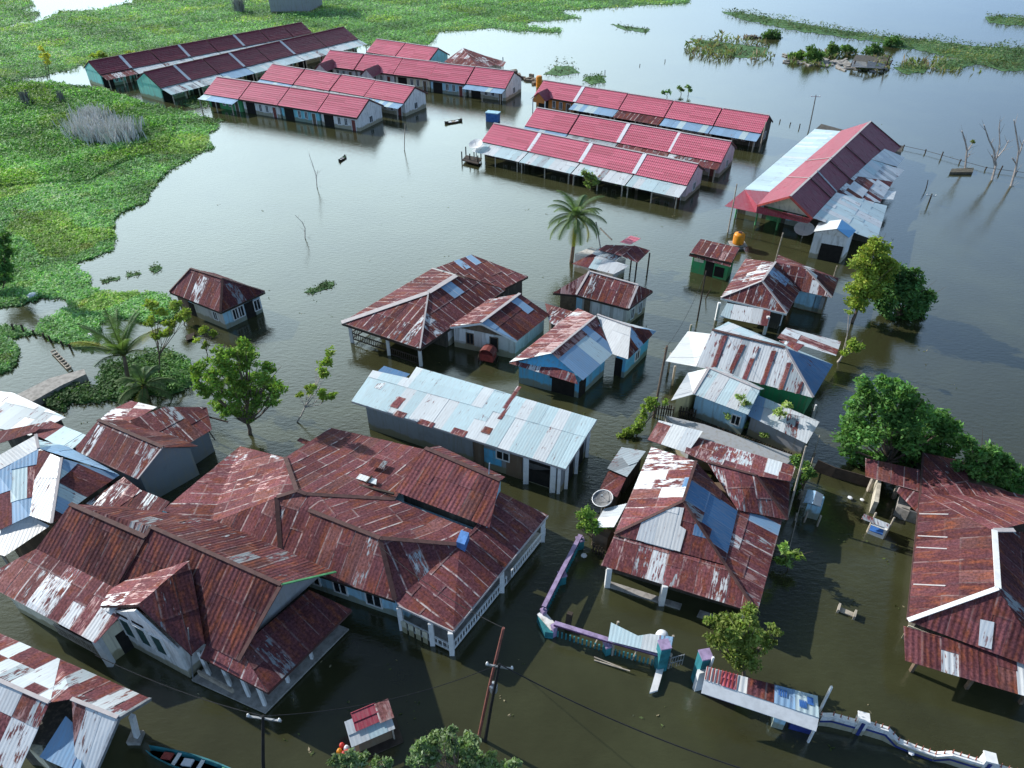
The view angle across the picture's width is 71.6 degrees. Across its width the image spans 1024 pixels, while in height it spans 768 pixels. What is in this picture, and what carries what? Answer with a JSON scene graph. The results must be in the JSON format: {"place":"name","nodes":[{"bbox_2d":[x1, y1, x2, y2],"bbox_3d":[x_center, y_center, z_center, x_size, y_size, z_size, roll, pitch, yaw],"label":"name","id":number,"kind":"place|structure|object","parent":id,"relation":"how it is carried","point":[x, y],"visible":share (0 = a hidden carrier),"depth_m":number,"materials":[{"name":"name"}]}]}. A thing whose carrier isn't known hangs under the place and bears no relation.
{"place":"outdoors","nodes":[
{"label":"outdoors","id":0,"kind":"place"},
{"bbox_2d":[0,0,1023,767],"bbox_3d":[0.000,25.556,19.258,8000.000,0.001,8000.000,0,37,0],"label":"flood water","id":1,"kind":"structure","parent":0,"point":[376,216],"depth_m":58.47,"materials":[{"name":"liquid"}]},
{"bbox_2d":[0,230,18,289],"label":"shrub","id":2,"kind":"object","parent":1,"relation":"on","point":[7,267],"visible":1,"depth_m":62.35,"materials":[{"name":"green plant"}]},
{"bbox_2d":[0,391,65,451],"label":"slab roof shed","id":3,"kind":"structure","parent":1,"relation":"in","point":[16,411],"depth_m":47.19,"materials":[{"name":"metal"}]},
{"bbox_2d":[17,369,88,404],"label":"concrete jetty","id":4,"kind":"object","parent":1,"relation":"on","point":[37,393],"visible":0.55,"depth_m":52.03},
{"bbox_2d":[0,421,118,563],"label":"silver roof house","id":5,"kind":"structure","parent":1,"relation":"in","point":[40,490],"depth_m":40.93,"materials":[{"name":"metal"}]},
{"bbox_2d":[0,634,151,767],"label":"corner house","id":6,"kind":"structure","parent":1,"relation":"on","point":[55,712],"depth_m":29.83,"materials":[{"name":"metal"}]},
{"bbox_2d":[0,79,220,373],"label":"water hyacinth","id":7,"kind":"object","parent":1,"relation":"on","point":[65,202],"visible":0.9,"depth_m":83.21,"materials":[{"name":"green plant"}]},
{"bbox_2d":[51,102,147,148],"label":"reed clump","id":8,"kind":"object","parent":7,"relation":"on","point":[89,124],"visible":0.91,"depth_m":97.03,"materials":[{"name":"grey plant"}]},
{"bbox_2d":[84,55,137,89],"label":"row house","id":9,"kind":"structure","parent":1,"relation":"in","point":[105,72],"depth_m":119.39,"materials":[{"name":"paint"}]},
{"bbox_2d":[69,307,161,384],"bbox_3d":[-27.932,-1.839,51.254,5.816,6.519,5.844,21,42,25],"label":"palm tree","id":10,"kind":"object","parent":1,"relation":"in","point":[121,348],"visible":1,"depth_m":50.41,"materials":[{"name":"green plant"}]},
{"bbox_2d":[42,345,192,411],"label":"bank weeds","id":11,"kind":"object","parent":1,"relation":"on","point":[174,365],"visible":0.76,"depth_m":52.87,"materials":[{"name":"green plant"}]},
{"bbox_2d":[86,477,168,512],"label":"rust shed","id":12,"kind":"structure","parent":1,"relation":"in","point":[123,492],"depth_m":40.93,"materials":[{"name":"metal"}]},
{"bbox_2d":[121,50,164,80],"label":"row house","id":13,"kind":"structure","parent":1,"relation":"in","point":[139,62],"depth_m":122.47,"materials":[{"name":"paint"}]},
{"bbox_2d":[114,364,177,404],"bbox_3d":[-26.406,0.232,51.432,3.913,3.248,4.140,0,37,0],"label":"palm tree","id":14,"kind":"object","parent":1,"relation":"in","point":[143,375],"visible":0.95,"depth_m":50.90,"materials":[{"name":"green plant"}]},
{"bbox_2d":[74,401,227,496],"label":"rust gable house","id":15,"kind":"structure","parent":1,"relation":"on","point":[162,451],"depth_m":43.95,"materials":[{"name":"metal"}]},
{"bbox_2d":[142,298,191,375],"bbox_3d":[-24.747,-2.941,51.911,4.281,7.417,1.479,0,37,0],"label":"tree","id":16,"kind":"object","parent":1,"relation":"in","point":[169,331],"visible":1,"depth_m":50.70,"materials":[{"name":"green plant"}]},
{"bbox_2d":[135,65,200,104],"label":"row house","id":17,"kind":"structure","parent":1,"relation":"in","point":[167,83],"depth_m":112.82,"materials":[{"name":"paint"}]},
{"bbox_2d":[149,44,192,65],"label":"row house","id":18,"kind":"structure","parent":1,"relation":"on","point":[171,55],"depth_m":125.90,"materials":[{"name":"paint"}]},
{"bbox_2d":[0,502,351,713],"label":"louvred house","id":19,"kind":"structure","parent":1,"relation":"on","point":[246,619],"depth_m":34.22,"materials":[{"name":"metal"}]},
{"bbox_2d":[146,745,229,767],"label":"canoe","id":20,"kind":"object","parent":1,"relation":"on","point":[168,754],"visible":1,"depth_m":31.13,"materials":[{"name":"wood"}]},
{"bbox_2d":[174,58,221,94],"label":"row house","id":21,"kind":"structure","parent":1,"relation":"in","point":[201,73],"depth_m":116.23,"materials":[{"name":"paint"}]},
{"bbox_2d":[179,39,219,59],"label":"row house","id":22,"kind":"structure","parent":1,"relation":"on","point":[199,49],"depth_m":129.31,"materials":[{"name":"paint"}]},
{"bbox_2d":[169,268,264,328],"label":"house","id":23,"kind":"structure","parent":1,"relation":"in","point":[220,300],"depth_m":59.24,"materials":[{"name":"metal"}]},
{"bbox_2d":[198,76,250,114],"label":"row house","id":24,"kind":"structure","parent":1,"relation":"in","point":[224,92],"depth_m":108.17,"materials":[{"name":"paint"}]},
{"bbox_2d":[207,34,245,53],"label":"row house","id":25,"kind":"structure","parent":1,"relation":"on","point":[226,44],"depth_m":132.82,"materials":[{"name":"paint"}]},
{"bbox_2d":[202,52,254,80],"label":"row house","id":26,"kind":"structure","parent":1,"relation":"in","point":[229,65],"depth_m":119.89,"materials":[{"name":"paint"}]},
{"bbox_2d":[187,335,288,434],"bbox_3d":[-17.738,0.506,46.336,6.472,8.620,2.650,0,37,0],"label":"tree","id":27,"kind":"object","parent":1,"relation":"on","point":[242,389],"visible":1,"depth_m":45.65,"materials":[{"name":"green plant"}]},
{"bbox_2d":[230,47,271,80],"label":"row house","id":28,"kind":"structure","parent":1,"relation":"in","point":[255,61],"depth_m":123.37,"materials":[{"name":"paint"}]},
{"bbox_2d":[234,30,270,47],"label":"row house","id":29,"kind":"structure","parent":1,"relation":"on","point":[253,38],"depth_m":136.31,"materials":[{"name":"paint"}]},
{"bbox_2d":[239,81,289,117],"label":"row house","id":30,"kind":"structure","parent":1,"relation":"in","point":[261,98],"depth_m":105.97,"materials":[{"name":"paint"}]},
{"bbox_2d":[254,41,304,67],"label":"row house","id":31,"kind":"structure","parent":1,"relation":"in","point":[279,52],"depth_m":127.11,"materials":[{"name":"paint"}]},
{"bbox_2d":[257,63,304,86],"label":"row house","id":32,"kind":"structure","parent":1,"relation":"on","point":[279,74],"depth_m":114.96,"materials":[{"name":"paint"}]},
{"bbox_2d":[269,0,322,13],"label":"concrete block building","id":33,"kind":"structure","parent":1,"relation":"on","point":[276,6],"depth_m":172.12,"materials":[{"name":"concrete"}]},
{"bbox_2d":[278,87,329,124],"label":"row house","id":34,"kind":"structure","parent":1,"relation":"in","point":[299,104],"depth_m":103.47,"materials":[{"name":"paint"}]},
{"bbox_2d":[280,34,329,68],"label":"row house","id":35,"kind":"structure","parent":1,"relation":"in","point":[309,48],"depth_m":131.43,"materials":[{"name":"paint"}]},
{"bbox_2d":[294,345,338,421],"bbox_3d":[-13.268,0.514,47.804,3.683,6.841,1.508,0,37,0],"label":"tree","id":36,"kind":"object","parent":1,"relation":"on","point":[327,361],"visible":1,"depth_m":47.45,"materials":[{"name":"green plant"}]},
{"bbox_2d":[292,69,340,91],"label":"row house","id":37,"kind":"structure","parent":1,"relation":"on","point":[312,79],"depth_m":112.20,"materials":[{"name":"paint"}]},
{"bbox_2d":[311,26,366,55],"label":"row house","id":38,"kind":"structure","parent":1,"relation":"in","point":[342,38],"depth_m":136.75,"materials":[{"name":"paint"}]},
{"bbox_2d":[314,49,364,75],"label":"row house","id":39,"kind":"structure","parent":1,"relation":"in","point":[341,62],"depth_m":122.14,"materials":[{"name":"paint"}]},
{"bbox_2d":[0,0,689,80],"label":"hyacinth","id":40,"kind":"object","parent":1,"relation":"on","point":[69,40],"visible":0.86,"depth_m":163.05,"materials":[{"name":"green plant"}]},
{"bbox_2d":[317,93,383,130],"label":"row house","id":41,"kind":"structure","parent":1,"relation":"in","point":[349,112],"depth_m":101.17,"materials":[{"name":"paint"}]},
{"bbox_2d":[330,74,375,96],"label":"row house","id":42,"kind":"structure","parent":1,"relation":"on","point":[345,84],"depth_m":109.58,"materials":[{"name":"paint"}]},
{"bbox_2d":[163,428,548,655],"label":"sprawling house","id":43,"kind":"structure","parent":1,"relation":"on","point":[458,529],"depth_m":38.43,"materials":[{"name":"metal"}]},
{"bbox_2d":[325,747,393,767],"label":"shrub","id":44,"kind":"object","parent":1,"relation":"in","point":[355,759],"visible":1,"depth_m":28.05,"materials":[{"name":"green plant"}]},
{"bbox_2d":[336,699,403,765],"bbox_3d":[-6.447,15.476,31.465,2.838,1.788,1.436,-16,40,-20],"label":"small tin-roofed hut","id":45,"kind":"object","parent":1,"relation":"on","point":[373,728],"visible":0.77,"depth_m":31.32,"materials":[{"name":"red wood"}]},
{"bbox_2d":[355,53,402,82],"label":"row house","id":46,"kind":"structure","parent":1,"relation":"in","point":[378,67],"depth_m":119.85,"materials":[{"name":"paint"}]},
{"bbox_2d":[366,38,405,55],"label":"row house","id":47,"kind":"structure","parent":1,"relation":"on","point":[378,46],"depth_m":130.40,"materials":[{"name":"paint"}]},
{"bbox_2d":[364,80,427,119],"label":"row house","id":48,"kind":"structure","parent":1,"relation":"in","point":[397,99],"depth_m":106.70,"materials":[{"name":"paint"}]},
{"bbox_2d":[393,58,437,90],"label":"row house","id":49,"kind":"structure","parent":1,"relation":"in","point":[417,73],"depth_m":117.74,"materials":[{"name":"paint"}]},
{"bbox_2d":[395,43,449,62],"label":"row house","id":50,"kind":"structure","parent":1,"relation":"on","point":[419,51],"depth_m":127.48,"materials":[{"name":"paint"}]},
{"bbox_2d":[341,268,505,365],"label":"hip roof house","id":51,"kind":"structure","parent":1,"relation":"on","point":[428,307],"depth_m":56.84,"materials":[{"name":"metal"}]},
{"bbox_2d":[428,62,474,95],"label":"row house","id":52,"kind":"structure","parent":1,"relation":"in","point":[448,78],"depth_m":115.29,"materials":[{"name":"paint"}]},
{"bbox_2d":[404,723,522,767],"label":"tree","id":53,"kind":"object","parent":1,"relation":"in","point":[468,751],"visible":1,"depth_m":27.52,"materials":[{"name":"green plant"}]},
{"bbox_2d":[352,366,596,493],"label":"warehouse","id":54,"kind":"structure","parent":1,"relation":"on","point":[526,441],"depth_m":46.06,"materials":[{"name":"metal"}]},
{"bbox_2d":[444,48,505,68],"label":"pyramid house","id":55,"kind":"structure","parent":1,"relation":"in","point":[463,56],"depth_m":123.49,"materials":[{"name":"metal"}]},
{"bbox_2d":[437,255,527,296],"bbox_3d":[-2.509,-8.906,63.054,7.576,3.532,3.392,12,39,15],"label":"shed annex","id":56,"kind":"object","parent":1,"relation":"on","point":[475,268],"visible":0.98,"depth_m":62.06,"materials":[{"name":"metal"}]},
{"bbox_2d":[478,627,504,736],"bbox_3d":[-0.963,12.845,29.731,1.377,8.718,0.342,0,37,0],"label":"utility pole","id":57,"kind":"object","parent":1,"relation":"in","point":[490,686],"visible":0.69,"depth_m":29.39,"materials":[{"name":"wood"}]},
{"bbox_2d":[462,66,522,103],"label":"row house","id":58,"kind":"structure","parent":1,"relation":"in","point":[494,83],"depth_m":113.05,"materials":[{"name":"paint"}]},
{"bbox_2d":[449,293,549,358],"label":"gabled house","id":59,"kind":"structure","parent":1,"relation":"on","point":[511,326],"depth_m":55.97,"materials":[{"name":"metal"}]},
{"bbox_2d":[472,123,541,171],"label":"row house","id":60,"kind":"structure","parent":1,"relation":"on","point":[513,144],"depth_m":89.73,"materials":[{"name":"paint"}]},
{"bbox_2d":[524,107,579,136],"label":"row house","id":61,"kind":"structure","parent":1,"relation":"in","point":[554,122],"depth_m":95.35,"materials":[{"name":"paint"}]},
{"bbox_2d":[520,132,592,183],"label":"row house","id":62,"kind":"structure","parent":1,"relation":"in","point":[558,154],"depth_m":86.60,"materials":[{"name":"paint"}]},
{"bbox_2d":[532,80,584,112],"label":"row house","id":63,"kind":"structure","parent":1,"relation":"in","point":[556,95],"depth_m":106.97,"materials":[{"name":"paint"}]},
{"bbox_2d":[547,190,606,262],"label":"palm tree","id":64,"kind":"object","parent":1,"relation":"in","point":[576,213],"visible":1,"depth_m":65.46,"materials":[{"name":"green plant"}]},
{"bbox_2d":[509,308,655,397],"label":"blue house","id":65,"kind":"structure","parent":1,"relation":"in","point":[570,354],"depth_m":52.63,"materials":[{"name":"metal"}]},
{"bbox_2d":[574,504,612,545],"bbox_3d":[4.628,8.313,40.185,2.350,3.555,1.191,0,37,0],"label":"shrub","id":66,"kind":"object","parent":1,"relation":"in","point":[588,523],"visible":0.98,"depth_m":39.69,"materials":[{"name":"green plant"}]},
{"bbox_2d":[567,114,629,146],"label":"row house","id":67,"kind":"structure","parent":1,"relation":"in","point":[605,131],"depth_m":92.49,"materials":[{"name":"paint"}]},
{"bbox_2d":[569,86,627,120],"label":"row house","id":68,"kind":"structure","parent":1,"relation":"in","point":[599,102],"depth_m":104.05,"materials":[{"name":"paint"}]},
{"bbox_2d":[553,271,652,323],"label":"plank house","id":69,"kind":"structure","parent":1,"relation":"in","point":[595,293],"depth_m":59.40,"materials":[{"name":"metal"}]},
{"bbox_2d":[537,534,671,693],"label":"garden wall","id":70,"kind":"structure","parent":1,"relation":"on","point":[548,625],"depth_m":35.27,"materials":[{"name":"paint"}]},
{"bbox_2d":[571,142,646,195],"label":"row house","id":71,"kind":"structure","parent":1,"relation":"in","point":[613,165],"depth_m":83.56,"materials":[{"name":"paint"}]},
{"bbox_2d":[592,503,626,551],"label":"shed","id":72,"kind":"structure","parent":1,"relation":"on","point":[609,516],"depth_m":40.30,"materials":[{"name":"metal"}]},
{"bbox_2d":[572,222,649,282],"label":"tin shed","id":73,"kind":"structure","parent":1,"relation":"in","point":[608,260],"depth_m":64.92,"materials":[{"name":"metal"}]},
{"bbox_2d":[600,447,645,506],"bbox_3d":[6.663,6.005,44.188,1.512,2.423,4.140,20,42,25],"label":"tin lean to","id":74,"kind":"object","parent":1,"relation":"on","point":[623,472],"visible":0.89,"depth_m":43.76,"materials":[{"name":"metal"}]},
{"bbox_2d":[608,621,674,668],"bbox_3d":[6.321,12.977,35.141,3.129,1.775,1.267,10,38,13],"label":"tin shelter","id":75,"kind":"object","parent":1,"relation":"on","point":[620,635],"visible":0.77,"depth_m":34.56,"materials":[{"name":"metal"}]},
{"bbox_2d":[616,396,668,437],"bbox_3d":[8.717,2.446,47.625,3.303,3.970,1.212,0,37,0],"label":"hedge","id":76,"kind":"object","parent":1,"relation":"on","point":[649,407],"visible":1,"depth_m":47.31,"materials":[{"name":"green plant"}]},
{"bbox_2d":[613,93,673,128],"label":"row house","id":77,"kind":"structure","parent":1,"relation":"in","point":[644,110],"depth_m":100.98,"materials":[{"name":"paint"}]},
{"bbox_2d":[616,123,679,156],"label":"row house","id":78,"kind":"structure","parent":1,"relation":"on","point":[650,139],"depth_m":89.61,"materials":[{"name":"paint"}]},
{"bbox_2d":[626,153,704,208],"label":"row house","id":79,"kind":"structure","parent":1,"relation":"in","point":[674,178],"depth_m":80.78,"materials":[{"name":"paint"}]},
{"bbox_2d":[660,100,721,136],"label":"row house","id":80,"kind":"structure","parent":1,"relation":"in","point":[690,117],"depth_m":98.06,"materials":[{"name":"paint"}]},
{"bbox_2d":[601,416,795,618],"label":"patched house","id":81,"kind":"structure","parent":1,"relation":"on","point":[687,525],"depth_m":38.99,"materials":[{"name":"metal"}]},
{"bbox_2d":[668,132,736,181],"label":"row house","id":82,"kind":"structure","parent":1,"relation":"in","point":[713,156],"depth_m":86.75,"materials":[{"name":"paint"}]},
{"bbox_2d":[689,239,739,280],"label":"green hut","id":83,"kind":"object","parent":1,"relation":"in","point":[714,259],"visible":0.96,"depth_m":65.88,"materials":[{"name":"metal"}]},
{"bbox_2d":[671,367,763,434],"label":"light blue house","id":84,"kind":"structure","parent":1,"relation":"in","point":[708,394],"depth_m":48.83,"materials":[{"name":"metal"}]},
{"bbox_2d":[690,35,768,57],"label":"floating weeds","id":85,"kind":"object","parent":1,"relation":"on","point":[747,50],"visible":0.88,"depth_m":142.05,"materials":[{"name":"green plant"}]},
{"bbox_2d":[684,30,775,60],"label":"sparse reeds","id":86,"kind":"object","parent":1,"relation":"on","point":[711,51],"visible":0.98,"depth_m":140.17,"materials":[{"name":"green plant"}]},
{"bbox_2d":[709,108,772,151],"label":"row house","id":87,"kind":"structure","parent":1,"relation":"on","point":[741,127],"depth_m":95.40,"materials":[{"name":"paint"}]},
{"bbox_2d":[702,601,783,676],"bbox_3d":[10.490,12.069,32.824,3.806,6.414,2.172,7,37,9],"label":"tree","id":88,"kind":"object","parent":1,"relation":"on","point":[740,643],"visible":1,"depth_m":32.10,"materials":[{"name":"green plant"}]},
{"bbox_2d":[666,322,840,413],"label":"green walled house","id":89,"kind":"structure","parent":1,"relation":"on","point":[781,373],"depth_m":50.80,"materials":[{"name":"metal"}]},
{"bbox_2d":[691,648,832,742],"bbox_3d":[11.111,14.366,32.364,5.841,3.100,1.863,13,39,17],"label":"gate canopy","id":90,"kind":"object","parent":1,"relation":"on","point":[707,679],"visible":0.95,"depth_m":31.57,"materials":[{"name":"metal"}]},
{"bbox_2d":[714,255,838,334],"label":"hip roof house","id":91,"kind":"structure","parent":1,"relation":"in","point":[766,294],"depth_m":59.89,"materials":[{"name":"metal"}]},
{"bbox_2d":[747,395,818,454],"bbox_3d":[17.839,3.121,47.774,4.386,2.712,2.174,25,44,29],"label":"grey lean to","id":92,"kind":"object","parent":1,"relation":"on","point":[792,431],"visible":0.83,"depth_m":47.05,"materials":[{"name":"metal"}]},
{"bbox_2d":[772,540,812,570],"bbox_3d":[15.085,9.589,38.858,1.936,3.112,1.420,-22,42,-27],"label":"banana plant","id":93,"kind":"object","parent":1,"relation":"on","point":[794,554],"visible":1,"depth_m":38.73,"materials":[{"name":"green plant"}]},
{"bbox_2d":[789,453,817,494],"bbox_3d":[17.580,5.634,43.537,2.068,3.799,1.123,-5,37,-6],"label":"shrub","id":94,"kind":"object","parent":1,"relation":"on","point":[808,471],"visible":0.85,"depth_m":43.14,"materials":[{"name":"green plant"}]},
{"bbox_2d":[803,489,824,526],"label":"bird house","id":95,"kind":"structure","parent":1,"relation":"on","point":[813,500],"depth_m":42.07,"materials":[{"name":"metal"}]},
{"bbox_2d":[725,121,904,242],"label":"market hall","id":96,"kind":"structure","parent":1,"relation":"in","point":[825,174],"depth_m":76.82,"materials":[{"name":"paint"}]},
{"bbox_2d":[808,219,855,262],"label":"gabled annex","id":97,"kind":"object","parent":1,"relation":"on","point":[831,241],"visible":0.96,"depth_m":68.14,"materials":[{"name":"metal"}]},
{"bbox_2d":[782,53,887,71],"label":"drift debris","id":98,"kind":"object","parent":1,"relation":"on","point":[845,63],"visible":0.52,"depth_m":131.90,"materials":[{"name":"wood"}]},
{"bbox_2d":[850,55,892,69],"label":"ruined hut","id":99,"kind":"object","parent":98,"relation":"on","point":[862,61],"visible":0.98,"depth_m":129.28,"materials":[{"name":"metal"}]},
{"bbox_2d":[787,48,893,70],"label":"sparse reeds","id":100,"kind":"object","parent":1,"relation":"on","point":[837,54],"visible":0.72,"depth_m":133.75,"materials":[{"name":"green plant"}]},
{"bbox_2d":[814,460,870,486],"bbox_3d":[20.835,5.945,45.078,3.373,1.646,0.185,17,40,22],"label":"dark fence","id":101,"kind":"object","parent":1,"relation":"on","point":[824,468],"visible":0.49,"depth_m":44.87,"materials":[{"name":"brown wood"}]},
{"bbox_2d":[842,235,901,322],"bbox_3d":[29.062,-8.163,58.036,4.727,8.384,3.168,0,37,0],"label":"tree","id":102,"kind":"object","parent":1,"relation":"in","point":[864,289],"visible":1,"depth_m":56.84,"materials":[{"name":"green plant"}]},
{"bbox_2d":[722,8,1023,73],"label":"reed bank","id":103,"kind":"structure","parent":1,"relation":"on","point":[1004,58],"depth_m":143.14,"materials":[{"name":"green plant"}]},
{"bbox_2d":[861,512,894,538],"bbox_3d":[21.094,8.301,41.305,1.461,1.825,1.599,27,45,31],"label":"food stall","id":104,"kind":"object","parent":1,"relation":"on","point":[878,528],"visible":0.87,"depth_m":40.80,"materials":[{"name":"metal"}]},
{"bbox_2d":[865,446,921,523],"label":"outhouse","id":105,"kind":"structure","parent":1,"relation":"on","point":[877,472],"depth_m":42.58,"materials":[{"name":"metal"}]},
{"bbox_2d":[829,373,971,467],"bbox_3d":[24.641,2.666,44.080,9.163,7.886,4.175,-3,37,-4],"label":"shrub","id":106,"kind":"object","parent":1,"relation":"in","point":[909,421],"visible":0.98,"depth_m":43.26,"materials":[{"name":"green plant"}]},
{"bbox_2d":[871,261,941,321],"bbox_3d":[32.587,-7.614,59.384,6.228,5.885,4.259,0,37,0],"label":"shrub","id":107,"kind":"object","parent":1,"relation":"in","point":[910,293],"visible":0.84,"depth_m":58.70,"materials":[{"name":"green plant"}]},
{"bbox_2d":[818,710,1009,767],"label":"spiked fence","id":108,"kind":"object","parent":1,"relation":"on","point":[861,724],"visible":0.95,"depth_m":31.42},
{"bbox_2d":[901,452,1023,704],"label":"rust house","id":109,"kind":"structure","parent":1,"relation":"on","point":[965,614],"depth_m":35.09,"materials":[{"name":"metal"}]},
{"bbox_2d":[950,430,1023,494],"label":"shrub","id":110,"kind":"object","parent":1,"relation":"in","point":[1001,466],"visible":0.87,"depth_m":41.96,"materials":[{"name":"green plant"}]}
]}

